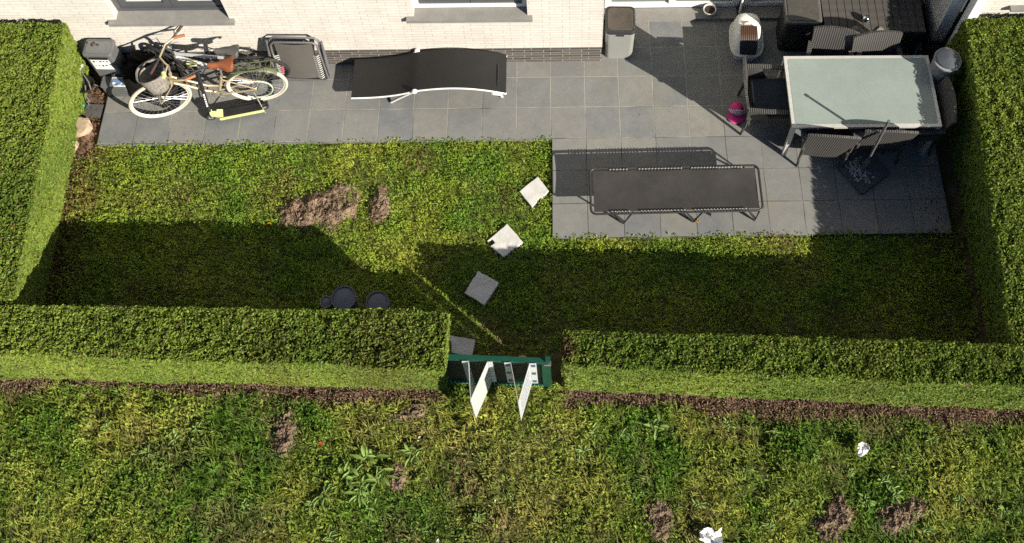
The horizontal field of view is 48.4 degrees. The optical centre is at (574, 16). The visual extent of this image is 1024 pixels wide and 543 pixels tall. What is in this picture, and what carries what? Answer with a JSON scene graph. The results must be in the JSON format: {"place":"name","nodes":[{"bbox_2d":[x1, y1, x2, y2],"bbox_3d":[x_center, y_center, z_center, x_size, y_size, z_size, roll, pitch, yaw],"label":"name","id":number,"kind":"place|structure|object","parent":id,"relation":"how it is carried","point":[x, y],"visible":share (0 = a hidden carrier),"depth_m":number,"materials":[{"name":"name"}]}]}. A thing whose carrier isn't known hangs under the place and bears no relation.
{"place":"outdoors","nodes":[
{"label":"outdoors","id":0,"kind":"place"},
{"bbox_2d":[0,355,1023,542],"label":"meadow grass","id":1,"kind":"structure","parent":0,"point":[689,429],"depth_m":11.05,"materials":[{"name":"green plant"}]},
{"bbox_2d":[35,493,44,504],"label":"broadleaf weed","id":2,"kind":"object","parent":1,"relation":"on","point":[41,498],"visible":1,"depth_m":10.88,"materials":[{"name":"green plant"}]},
{"bbox_2d":[101,421,110,431],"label":"broadleaf weed","id":3,"kind":"object","parent":1,"relation":"on","point":[105,426],"visible":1,"depth_m":11.21,"materials":[{"name":"green plant"}]},
{"bbox_2d":[138,443,158,464],"bbox_3d":[-4.130,4.281,11.071,0.161,0.029,0.222,-36,65,-20],"label":"broadleaf weed","id":4,"kind":"object","parent":1,"relation":"on","point":[143,452],"visible":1,"depth_m":11.08,"materials":[{"name":"green plant"}]},
{"bbox_2d":[166,428,179,446],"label":"broadleaf weed","id":5,"kind":"object","parent":1,"relation":"on","point":[175,438],"visible":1,"depth_m":11.19,"materials":[{"name":"green plant"}]},
{"bbox_2d":[192,422,201,434],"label":"broadleaf weed","id":6,"kind":"object","parent":1,"relation":"on","point":[196,429],"visible":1,"depth_m":11.24,"materials":[{"name":"green plant"}]},
{"bbox_2d":[0,304,451,391],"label":"clipped hedge","id":7,"kind":"object","parent":1,"relation":"on","point":[381,348],"visible":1,"depth_m":10.74,"materials":[{"name":"green plant"}]},
{"bbox_2d":[238,498,250,513],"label":"broadleaf weed","id":8,"kind":"object","parent":1,"relation":"on","point":[243,507],"visible":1,"depth_m":10.87,"materials":[{"name":"green plant"}]},
{"bbox_2d":[266,403,300,467],"bbox_3d":[-2.855,4.115,11.207,0.690,0.112,0.690,-1,58,-1],"label":"soil heap","id":9,"kind":"object","parent":1,"relation":"on","point":[284,430],"visible":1,"depth_m":11.21,"materials":[{"name":"brown soil"}]},
{"bbox_2d":[304,499,320,514],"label":"broadleaf weed","id":10,"kind":"object","parent":1,"relation":"on","point":[310,509],"visible":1,"depth_m":10.87,"materials":[{"name":"green plant"}]},
{"bbox_2d":[311,479,338,511],"bbox_3d":[-2.385,4.583,10.899,0.162,0.034,0.260,22,61,13],"label":"broadleaf weed","id":11,"kind":"object","parent":1,"relation":"on","point":[322,497],"visible":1,"depth_m":10.90,"materials":[{"name":"green plant"}]},
{"bbox_2d":[323,528,338,542],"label":"broadleaf weed","id":12,"kind":"object","parent":1,"relation":"on","point":[327,539],"visible":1,"depth_m":10.72,"materials":[{"name":"green plant"}]},
{"bbox_2d":[338,462,363,485],"bbox_3d":[-2.162,4.410,10.975,0.249,0.039,0.229,-1,58,-1],"label":"broadleaf weed","id":13,"kind":"object","parent":1,"relation":"on","point":[346,468],"visible":1,"depth_m":10.98,"materials":[{"name":"green plant"}]},
{"bbox_2d":[344,475,369,504],"bbox_3d":[-2.083,4.540,10.906,0.246,0.032,0.274,-1,58,-1],"label":"broadleaf weed","id":14,"kind":"object","parent":1,"relation":"on","point":[359,498],"visible":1,"depth_m":10.89,"materials":[{"name":"green plant"}]},
{"bbox_2d":[359,496,377,517],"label":"broadleaf weed","id":15,"kind":"object","parent":1,"relation":"on","point":[367,499],"visible":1,"depth_m":10.86,"materials":[{"name":"green plant"}]},
{"bbox_2d":[351,445,388,468],"bbox_3d":[-2.001,4.299,11.062,0.356,0.040,0.197,19,60,11],"label":"broadleaf weed","id":16,"kind":"object","parent":1,"relation":"on","point":[370,456],"visible":1,"depth_m":11.07,"materials":[{"name":"green plant"}]},
{"bbox_2d":[365,467,398,493],"bbox_3d":[-1.861,4.441,10.954,0.300,0.041,0.222,-26,62,-15],"label":"broadleaf weed","id":17,"kind":"object","parent":1,"relation":"on","point":[380,473],"visible":1,"depth_m":10.96,"materials":[{"name":"green plant"}]},
{"bbox_2d":[387,453,408,490],"bbox_3d":[-1.730,4.426,11.037,0.480,0.090,0.480,-1,58,-1],"label":"soil heap","id":18,"kind":"object","parent":1,"relation":"on","point":[401,481],"visible":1,"depth_m":11.00,"materials":[{"name":"brown soil"}]},
{"bbox_2d":[383,398,430,427],"bbox_3d":[-1.648,3.953,11.339,0.570,0.074,0.570,-1,58,-1],"label":"soil heap","id":19,"kind":"object","parent":1,"relation":"on","point":[415,411],"visible":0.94,"depth_m":11.34,"materials":[{"name":"brown soil"}]},
{"bbox_2d":[400,443,424,466],"bbox_3d":[-1.580,4.271,11.088,0.249,0.036,0.221,-1,58,-1],"label":"broadleaf weed","id":20,"kind":"object","parent":1,"relation":"on","point":[408,451],"visible":1,"depth_m":11.09,"materials":[{"name":"green plant"}]},
{"bbox_2d":[418,523,432,534],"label":"broadleaf weed","id":21,"kind":"object","parent":1,"relation":"on","point":[423,530],"visible":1,"depth_m":10.78,"materials":[{"name":"green plant"}]},
{"bbox_2d":[472,513,485,524],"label":"broadleaf weed","id":22,"kind":"object","parent":1,"relation":"on","point":[480,518],"visible":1,"depth_m":10.80,"materials":[{"name":"green plant"}]},
{"bbox_2d":[438,354,551,386],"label":"garden gate","id":23,"kind":"structure","parent":1,"relation":"on","point":[543,365],"depth_m":11.00,"materials":[{"name":"green metal"}]},
{"bbox_2d":[462,361,496,417],"bbox_3d":[-0.909,3.577,10.898,0.288,0.730,0.365,-1,58,-1],"label":"estate sign","id":24,"kind":"object","parent":23,"relation":"attached to","point":[478,393],"visible":1,"depth_m":10.87,"materials":[{"name":"white plastic"}]},
{"bbox_2d":[504,362,537,419],"bbox_3d":[-0.504,3.591,10.890,0.301,0.730,0.372,-1,58,-1],"label":"estate sign","id":25,"kind":"object","parent":23,"relation":"attached to","point":[531,377],"visible":1,"depth_m":10.89,"materials":[{"name":"white plastic"}]},
{"bbox_2d":[506,490,515,498],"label":"broadleaf weed","id":26,"kind":"object","parent":1,"relation":"on","point":[509,493],"visible":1,"depth_m":10.91,"materials":[{"name":"green plant"}]},
{"bbox_2d":[0,377,1023,439],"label":"dead leaf strip","id":27,"kind":"object","parent":1,"relation":"on","point":[187,391],"visible":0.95,"depth_m":11.41,"materials":[{"name":"plant"}]},
{"bbox_2d":[575,445,592,458],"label":"broadleaf weed","id":28,"kind":"object","parent":1,"relation":"on","point":[579,451],"visible":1,"depth_m":11.13,"materials":[{"name":"green plant"}]},
{"bbox_2d":[588,422,601,440],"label":"broadleaf weed","id":29,"kind":"object","parent":1,"relation":"on","point":[591,432],"visible":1,"depth_m":11.22,"materials":[{"name":"green plant"}]},
{"bbox_2d":[619,427,629,441],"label":"broadleaf weed","id":30,"kind":"object","parent":1,"relation":"on","point":[623,430],"visible":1,"depth_m":11.22,"materials":[{"name":"green plant"}]},
{"bbox_2d":[643,413,668,439],"bbox_3d":[0.818,4.046,11.241,0.198,0.026,0.187,-32,64,-18],"label":"broadleaf weed","id":31,"kind":"object","parent":1,"relation":"on","point":[649,424],"visible":1,"depth_m":11.24,"materials":[{"name":"green plant"}]},
{"bbox_2d":[637,494,674,542],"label":"soil heap","id":32,"kind":"object","parent":1,"relation":"on","point":[666,514],"visible":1,"depth_m":10.83,"materials":[{"name":"brown soil"}]},
{"bbox_2d":[691,498,706,511],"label":"broadleaf weed","id":33,"kind":"object","parent":1,"relation":"on","point":[698,501],"visible":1,"depth_m":10.86,"materials":[{"name":"green plant"}]},
{"bbox_2d":[699,527,722,542],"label":"crumpled paper","id":34,"kind":"object","parent":1,"relation":"on","point":[707,535],"visible":1,"depth_m":10.70,"materials":[{"name":"white paper"}]},
{"bbox_2d":[721,417,739,430],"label":"broadleaf weed","id":35,"kind":"object","parent":1,"relation":"on","point":[729,423],"visible":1,"depth_m":11.29,"materials":[{"name":"green plant"}]},
{"bbox_2d":[742,465,753,477],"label":"broadleaf weed","id":36,"kind":"object","parent":1,"relation":"on","point":[749,471],"visible":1,"depth_m":11.03,"materials":[{"name":"green plant"}]},
{"bbox_2d":[760,521,774,531],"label":"broadleaf weed","id":37,"kind":"object","parent":1,"relation":"on","point":[769,525],"visible":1,"depth_m":10.79,"materials":[{"name":"green plant"}]},
{"bbox_2d":[765,427,780,437],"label":"broadleaf weed","id":38,"kind":"object","parent":1,"relation":"on","point":[777,433],"visible":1,"depth_m":11.25,"materials":[{"name":"green plant"}]},
{"bbox_2d":[559,329,1023,410],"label":"clipped hedge","id":39,"kind":"object","parent":1,"relation":"on","point":[923,373],"visible":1,"depth_m":10.71,"materials":[{"name":"green plant"}]},
{"bbox_2d":[786,497,798,510],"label":"broadleaf weed","id":40,"kind":"object","parent":1,"relation":"on","point":[790,504],"visible":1,"depth_m":10.89,"materials":[{"name":"green plant"}]},
{"bbox_2d":[811,453,820,464],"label":"broadleaf weed","id":41,"kind":"object","parent":1,"relation":"on","point":[815,459],"visible":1,"depth_m":11.08,"materials":[{"name":"green plant"}]},
{"bbox_2d":[807,490,867,542],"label":"soil heap","id":42,"kind":"object","parent":1,"relation":"on","point":[834,519],"visible":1,"depth_m":10.82,"materials":[{"name":"brown soil"}]},
{"bbox_2d":[847,469,855,483],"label":"broadleaf weed","id":43,"kind":"object","parent":1,"relation":"on","point":[850,473],"visible":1,"depth_m":11.04,"materials":[{"name":"green plant"}]},
{"bbox_2d":[857,441,869,456],"bbox_3d":[2.808,4.215,11.089,0.154,0.062,0.113,-32,63,-18],"label":"crumpled paper","id":44,"kind":"object","parent":1,"relation":"on","point":[863,448],"visible":1,"depth_m":11.09,"materials":[{"name":"white paper"}]},
{"bbox_2d":[858,493,876,509],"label":"broadleaf weed","id":45,"kind":"object","parent":1,"relation":"on","point":[867,502],"visible":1,"depth_m":10.89,"materials":[{"name":"green plant"}]},
{"bbox_2d":[877,474,890,486],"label":"broadleaf weed","id":46,"kind":"object","parent":1,"relation":"on","point":[884,479],"visible":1,"depth_m":11.00,"materials":[{"name":"green plant"}]},
{"bbox_2d":[886,484,903,503],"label":"broadleaf weed","id":47,"kind":"object","parent":1,"relation":"on","point":[898,496],"visible":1,"depth_m":10.93,"materials":[{"name":"green plant"}]},
{"bbox_2d":[868,493,931,538],"bbox_3d":[3.076,4.761,10.835,0.780,0.092,0.780,-1,58,-1],"label":"soil heap","id":48,"kind":"object","parent":1,"relation":"on","point":[894,515],"visible":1,"depth_m":10.85,"materials":[{"name":"brown soil"}]},
{"bbox_2d":[922,519,934,534],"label":"broadleaf weed","id":49,"kind":"object","parent":1,"relation":"on","point":[928,530],"visible":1,"depth_m":10.78,"materials":[{"name":"green plant"}]},
{"bbox_2d":[925,435,939,445],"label":"broadleaf weed","id":50,"kind":"object","parent":1,"relation":"on","point":[933,442],"visible":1,"depth_m":11.17,"materials":[{"name":"green plant"}]},
{"bbox_2d":[953,493,963,507],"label":"broadleaf weed","id":51,"kind":"object","parent":1,"relation":"on","point":[958,501],"visible":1,"depth_m":10.90,"materials":[{"name":"green plant"}]},
{"bbox_2d":[997,504,1011,518],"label":"broadleaf weed","id":52,"kind":"object","parent":1,"relation":"on","point":[1001,508],"visible":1,"depth_m":10.84,"materials":[{"name":"green plant"}]},
{"bbox_2d":[44,57,987,355],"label":"lawn","id":53,"kind":"structure","parent":0,"point":[949,179],"depth_m":12.36,"materials":[{"name":"plant"}]},
{"bbox_2d":[0,21,91,313],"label":"clipped hedge","id":54,"kind":"object","parent":53,"relation":"on","point":[42,102],"visible":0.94,"depth_m":11.98,"materials":[{"name":"green plant"}]},
{"bbox_2d":[76,116,92,137],"bbox_3d":[-5.673,1.269,13.090,0.245,0.122,0.275,-1,58,-1],"label":"fieldstone","id":55,"kind":"object","parent":53,"relation":"on","point":[84,125],"visible":0.8,"depth_m":13.04,"materials":[{"name":"beige stone"}]},
{"bbox_2d":[79,64,99,105],"bbox_3d":[-5.671,0.781,13.194,0.291,0.404,0.302,26,62,15],"label":"barbecue","id":56,"kind":"object","parent":53,"relation":"on","point":[88,84],"visible":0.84,"depth_m":13.17,"materials":[{"name":"black metal"}]},
{"bbox_2d":[83,104,103,118],"bbox_3d":[-5.608,1.100,13.273,0.200,0.030,0.170,3,58,2],"label":"paving tile","id":57,"kind":"object","parent":53,"relation":"on","point":[97,111],"visible":1,"depth_m":13.25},
{"bbox_2d":[273,179,367,235],"bbox_3d":[-2.811,2.092,12.595,1.080,0.133,1.080,-1,58,-1],"label":"soil heap","id":58,"kind":"object","parent":53,"relation":"on","point":[325,207],"visible":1,"depth_m":12.57,"materials":[{"name":"brown soil"}]},
{"bbox_2d":[320,296,334,310],"bbox_3d":[-2.543,3.035,11.845,0.124,0.440,0.124,-1,58,-1],"label":"round pot","id":59,"kind":"object","parent":53,"relation":"on","point":[325,302],"visible":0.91,"depth_m":11.66,"materials":[{"name":"grey plastic"}]},
{"bbox_2d":[331,285,359,316],"bbox_3d":[-2.364,2.999,11.850,0.256,0.470,0.256,-1,58,-1],"label":"round pot","id":60,"kind":"object","parent":53,"relation":"on","point":[343,297],"visible":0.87,"depth_m":11.66,"materials":[{"name":"grey plastic"}]},
{"bbox_2d":[366,291,390,312],"bbox_3d":[-2.018,3.040,11.849,0.240,0.430,0.240,-1,58,-1],"label":"round pot","id":61,"kind":"object","parent":53,"relation":"on","point":[377,299],"visible":0.66,"depth_m":11.68,"materials":[{"name":"grey plastic"}]},
{"bbox_2d":[368,182,392,224],"bbox_3d":[-2.151,2.071,12.636,0.570,0.088,0.570,-1,58,-1],"label":"soil heap","id":62,"kind":"object","parent":53,"relation":"on","point":[379,207],"visible":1,"depth_m":12.62,"materials":[{"name":"brown soil"}]},
{"bbox_2d":[450,335,475,354],"bbox_3d":[-1.173,3.429,11.830,0.270,0.050,0.181,7,59,4],"label":"stepping stone","id":63,"kind":"object","parent":53,"relation":"on","point":[462,346],"visible":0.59,"depth_m":11.81,"materials":[{"name":"stone"}]},
{"bbox_2d":[465,271,498,305],"bbox_3d":[-0.989,2.903,12.155,0.268,0.050,0.288,27,62,16],"label":"stepping stone","id":64,"kind":"object","parent":53,"relation":"on","point":[481,288],"visible":1,"depth_m":12.13,"materials":[{"name":"stone"}]},
{"bbox_2d":[488,224,523,257],"bbox_3d":[-0.755,2.463,12.427,0.302,0.050,0.280,-38,66,-21],"label":"stepping stone","id":65,"kind":"object","parent":53,"relation":"on","point":[506,240],"visible":1,"depth_m":12.41,"materials":[{"name":"stone"}]},
{"bbox_2d":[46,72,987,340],"bbox_3d":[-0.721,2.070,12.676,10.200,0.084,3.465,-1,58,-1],"label":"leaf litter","id":66,"kind":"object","parent":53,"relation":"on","point":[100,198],"visible":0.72,"depth_m":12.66,"materials":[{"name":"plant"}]},
{"bbox_2d":[519,177,548,207],"bbox_3d":[-0.439,1.964,12.736,0.287,0.050,0.241,-36,65,-20],"label":"stepping stone","id":67,"kind":"object","parent":53,"relation":"on","point":[534,191],"visible":1,"depth_m":12.71,"materials":[{"name":"stone"}]},
{"bbox_2d":[946,16,1023,354],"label":"clipped hedge","id":68,"kind":"object","parent":53,"relation":"on","point":[986,141],"visible":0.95,"depth_m":12.01,"materials":[{"name":"green plant"}]},
{"bbox_2d":[97,3,952,239],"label":"patio","id":69,"kind":"structure","parent":0,"point":[666,93],"depth_m":13.13,"materials":[{"name":"grey concrete"}]},
{"bbox_2d":[82,39,126,78],"bbox_3d":[-5.389,0.528,13.162,0.335,0.720,0.236,1,58,1],"label":"grey crate","id":70,"kind":"object","parent":69,"relation":"on","point":[104,57],"visible":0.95,"depth_m":12.92,"materials":[{"name":"plastic"}]},
{"bbox_2d":[100,76,129,96],"bbox_3d":[-5.332,0.809,13.270,0.300,0.240,0.150,1,58,1],"label":"grey crate","id":71,"kind":"object","parent":69,"relation":"on","point":[112,86],"visible":0.71,"depth_m":13.19,"materials":[{"name":"plastic"}]},
{"bbox_2d":[121,52,186,99],"bbox_3d":[-4.913,0.646,13.194,0.688,0.544,0.502,3,58,2],"label":"black bag","id":72,"kind":"object","parent":69,"relation":"on","point":[135,60],"visible":0.59,"depth_m":13.07,"materials":[{"name":"fabric"}]},
{"bbox_2d":[145,96,175,107],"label":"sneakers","id":73,"kind":"object","parent":69,"relation":"on","point":[171,102],"visible":0.31,"depth_m":13.23,"materials":[{"name":"fabric"}]},
{"bbox_2d":[128,34,287,117],"bbox_3d":[-4.171,0.698,12.898,1.782,1.002,0.624,-7,57,-4],"label":"city bicycle","id":74,"kind":"object","parent":69,"relation":"on","point":[158,81],"visible":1,"depth_m":12.76,"materials":[{"name":"beige metal"}]},
{"bbox_2d":[143,25,290,86],"bbox_3d":[-4.142,0.544,13.000,1.711,0.994,0.636,0,65,0],"label":"silver bicycle","id":75,"kind":"object","parent":69,"relation":"on","point":[231,50],"visible":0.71,"depth_m":12.85,"materials":[{"name":"metal"}]},
{"bbox_2d":[179,65,268,119],"bbox_3d":[-3.978,0.844,12.959,0.836,0.739,0.386,-11,59,-7],"label":"kick scooter","id":76,"kind":"object","parent":69,"relation":"on","point":[238,110],"visible":0.98,"depth_m":13.12,"materials":[{"name":"yellow plastic"}]},
{"bbox_2d":[265,36,330,80],"bbox_3d":[-3.189,0.498,13.151,0.686,0.764,0.195,1,58,1],"label":"folded recliner","id":77,"kind":"object","parent":69,"relation":"on","point":[299,59],"visible":0.84,"depth_m":13.07,"materials":[{"name":"grey metal"}]},
{"bbox_2d":[0,0,782,66],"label":"brick house","id":78,"kind":"structure","parent":69,"relation":"on","point":[347,31],"depth_m":12.86,"materials":[{"name":"white brick"}]},
{"bbox_2d":[111,0,224,10],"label":"window","id":79,"kind":"structure","parent":78,"relation":"in","point":[121,5],"depth_m":12.63,"materials":[{"name":"white glass"}]},
{"bbox_2d":[413,0,526,7],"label":"window","id":80,"kind":"structure","parent":78,"relation":"in","point":[417,3],"depth_m":12.68,"materials":[{"name":"white glass"}]},
{"bbox_2d":[604,0,782,7],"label":"garden door","id":81,"kind":"structure","parent":78,"relation":"in","point":[633,3],"depth_m":13.88,"materials":[{"name":"white glass"}]},
{"bbox_2d":[736,0,743,15],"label":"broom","id":82,"kind":"object","parent":78,"relation":"on","point":[738,9],"visible":0.61,"depth_m":13.81,"materials":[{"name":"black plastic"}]},
{"bbox_2d":[351,48,506,102],"bbox_3d":[-1.679,0.696,13.250,1.796,0.403,0.572,-1,58,-1],"label":"sun lounger","id":83,"kind":"object","parent":69,"relation":"on","point":[416,71],"visible":1,"depth_m":13.16,"materials":[{"name":"black fabric"}]},
{"bbox_2d":[605,6,635,57],"bbox_3d":[0.535,0.186,13.442,0.355,0.628,0.373,1,58,0],"label":"waste bin","id":84,"kind":"object","parent":69,"relation":"on","point":[620,25],"visible":1,"depth_m":13.21,"materials":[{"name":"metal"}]},
{"bbox_2d":[589,164,763,223],"bbox_3d":[1.107,1.956,12.523,1.886,0.333,0.556,-1,58,-1],"label":"folding recliner","id":85,"kind":"object","parent":69,"relation":"on","point":[663,191],"visible":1,"depth_m":12.42,"materials":[{"name":"fabric"}]},
{"bbox_2d":[703,3,716,16],"bbox_3d":[1.649,-0.074,13.845,0.164,0.098,0.164,-1,58,-1],"label":"plant pot","id":86,"kind":"object","parent":69,"relation":"on","point":[709,9],"visible":1,"depth_m":13.82,"materials":[{"name":"ceramic"}]},
{"bbox_2d":[727,102,745,123],"bbox_3d":[1.883,1.093,13.164,0.201,0.126,0.279,10,59,6],"label":"pink cap","id":87,"kind":"object","parent":69,"relation":"on","point":[736,110],"visible":1,"depth_m":13.15,"materials":[{"name":"fabric"}]},
{"bbox_2d":[729,13,763,60],"bbox_3d":[2.060,0.224,13.549,0.410,0.412,0.530,2,58,1],"label":"litter box","id":88,"kind":"object","parent":69,"relation":"on","point":[745,34],"visible":0.98,"depth_m":13.43,"materials":[{"name":"beige plastic"}]},
{"bbox_2d":[737,55,790,135],"bbox_3d":[2.164,0.891,12.825,0.630,0.947,0.622,1,58,1],"label":"wicker armchair","id":89,"kind":"object","parent":69,"relation":"on","point":[752,71],"visible":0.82,"depth_m":12.75,"materials":[{"name":"grey wicker"}]},
{"bbox_2d":[750,78,788,114],"bbox_3d":[2.234,0.887,12.819,0.460,0.075,0.440,-1,58,-1],"label":"seat pad","id":90,"kind":"object","parent":89,"relation":"on","point":[768,93],"visible":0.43,"depth_m":12.80,"materials":[{"name":"black fabric"}]},
{"bbox_2d":[776,0,821,51],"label":"storage bin","id":91,"kind":"object","parent":69,"relation":"on","point":[798,21],"visible":0.98,"depth_m":13.25,"materials":[{"name":"black plastic"}]},
{"bbox_2d":[795,129,861,167],"bbox_3d":[2.796,1.255,12.602,0.622,0.947,0.630,4,58,2],"label":"wicker armchair","id":92,"kind":"object","parent":69,"relation":"on","point":[829,142],"visible":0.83,"depth_m":12.45,"materials":[{"name":"grey wicker"}]},
{"bbox_2d":[806,25,861,55],"bbox_3d":[2.929,0.616,12.997,0.622,0.947,0.630,10,59,6],"label":"wicker armchair","id":93,"kind":"object","parent":69,"relation":"on","point":[827,40],"visible":0.48,"depth_m":12.91,"materials":[{"name":"grey wicker"}]},
{"bbox_2d":[777,55,941,155],"bbox_3d":[3.175,1.008,12.874,1.630,0.742,0.890,0,58,0],"label":"dining table","id":94,"kind":"object","parent":69,"relation":"on","point":[845,92],"visible":0.96,"depth_m":12.55,"materials":[{"name":"glass"}]},
{"bbox_2d":[836,119,889,194],"bbox_3d":[3.256,1.416,12.324,0.446,1.250,0.430,-32,63,-18],"label":"parasol stand","id":95,"kind":"object","parent":69,"relation":"on","point":[862,172],"visible":0.99,"depth_m":12.77,"materials":[{"name":"stone"}]},
{"bbox_2d":[820,0,925,54],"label":"storage box","id":96,"kind":"object","parent":69,"relation":"on","point":[905,17],"visible":0.58,"depth_m":13.26,"materials":[{"name":"black plastic"}]},
{"bbox_2d":[862,15,869,22],"bbox_3d":[3.382,0.017,13.154,0.096,0.116,0.096,-1,58,-1],"label":"steel ball","id":97,"kind":"object","parent":96,"relation":"on","point":[865,18],"visible":1,"depth_m":13.13,"materials":[{"name":"silver metal"}]},
{"bbox_2d":[851,26,883,32],"bbox_3d":[3.365,0.196,13.175,0.417,0.155,0.131,2,58,1],"label":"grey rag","id":98,"kind":"object","parent":96,"relation":"hanging from","point":[858,29],"visible":0.19,"depth_m":13.13,"materials":[{"name":"fabric"}]},
{"bbox_2d":[848,30,902,55],"bbox_3d":[3.442,0.661,12.970,0.622,0.947,0.630,-5,58,-3],"label":"wicker armchair","id":99,"kind":"object","parent":69,"relation":"on","point":[879,43],"visible":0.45,"depth_m":12.85,"materials":[{"name":"grey wicker"}]},
{"bbox_2d":[850,128,918,164],"bbox_3d":[3.407,1.206,12.634,0.622,0.947,0.630,2,58,1],"label":"wicker armchair","id":100,"kind":"object","parent":69,"relation":"on","point":[893,140],"visible":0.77,"depth_m":12.42,"materials":[{"name":"grey wicker"}]},
{"bbox_2d":[881,76,956,155],"bbox_3d":[3.813,1.105,12.697,0.630,0.947,0.622,1,58,1],"label":"wicker armchair","id":101,"kind":"object","parent":69,"relation":"on","point":[945,96],"visible":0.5,"depth_m":12.44,"materials":[{"name":"grey wicker"}]},
{"bbox_2d":[920,0,965,54],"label":"wing wall","id":102,"kind":"structure","parent":69,"relation":"on","point":[939,16],"depth_m":13.27,"materials":[{"name":"grey brick"}]},
{"bbox_2d":[940,0,967,47],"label":"downpipe","id":103,"kind":"object","parent":102,"relation":"attached to","point":[954,23],"visible":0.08,"depth_m":13.16,"materials":[{"name":"metal"}]},
{"bbox_2d":[930,47,961,85],"bbox_3d":[4.117,0.707,12.911,0.306,1.000,0.306,-1,58,-1],"label":"round bin","id":104,"kind":"object","parent":69,"relation":"on","point":[945,62],"visible":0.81,"depth_m":12.51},
{"bbox_2d":[917,37,947,56],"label":"ground","id":105,"kind":"structure","parent":0,"point":[943,46],"depth_m":13.82,"materials":[{"name":"black"}]},
{"bbox_2d":[944,0,1023,49],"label":"neighbouring house","id":106,"kind":"structure","parent":105,"relation":"on","point":[990,9],"depth_m":12.69,"materials":[{"name":"white brick"}]}
]}

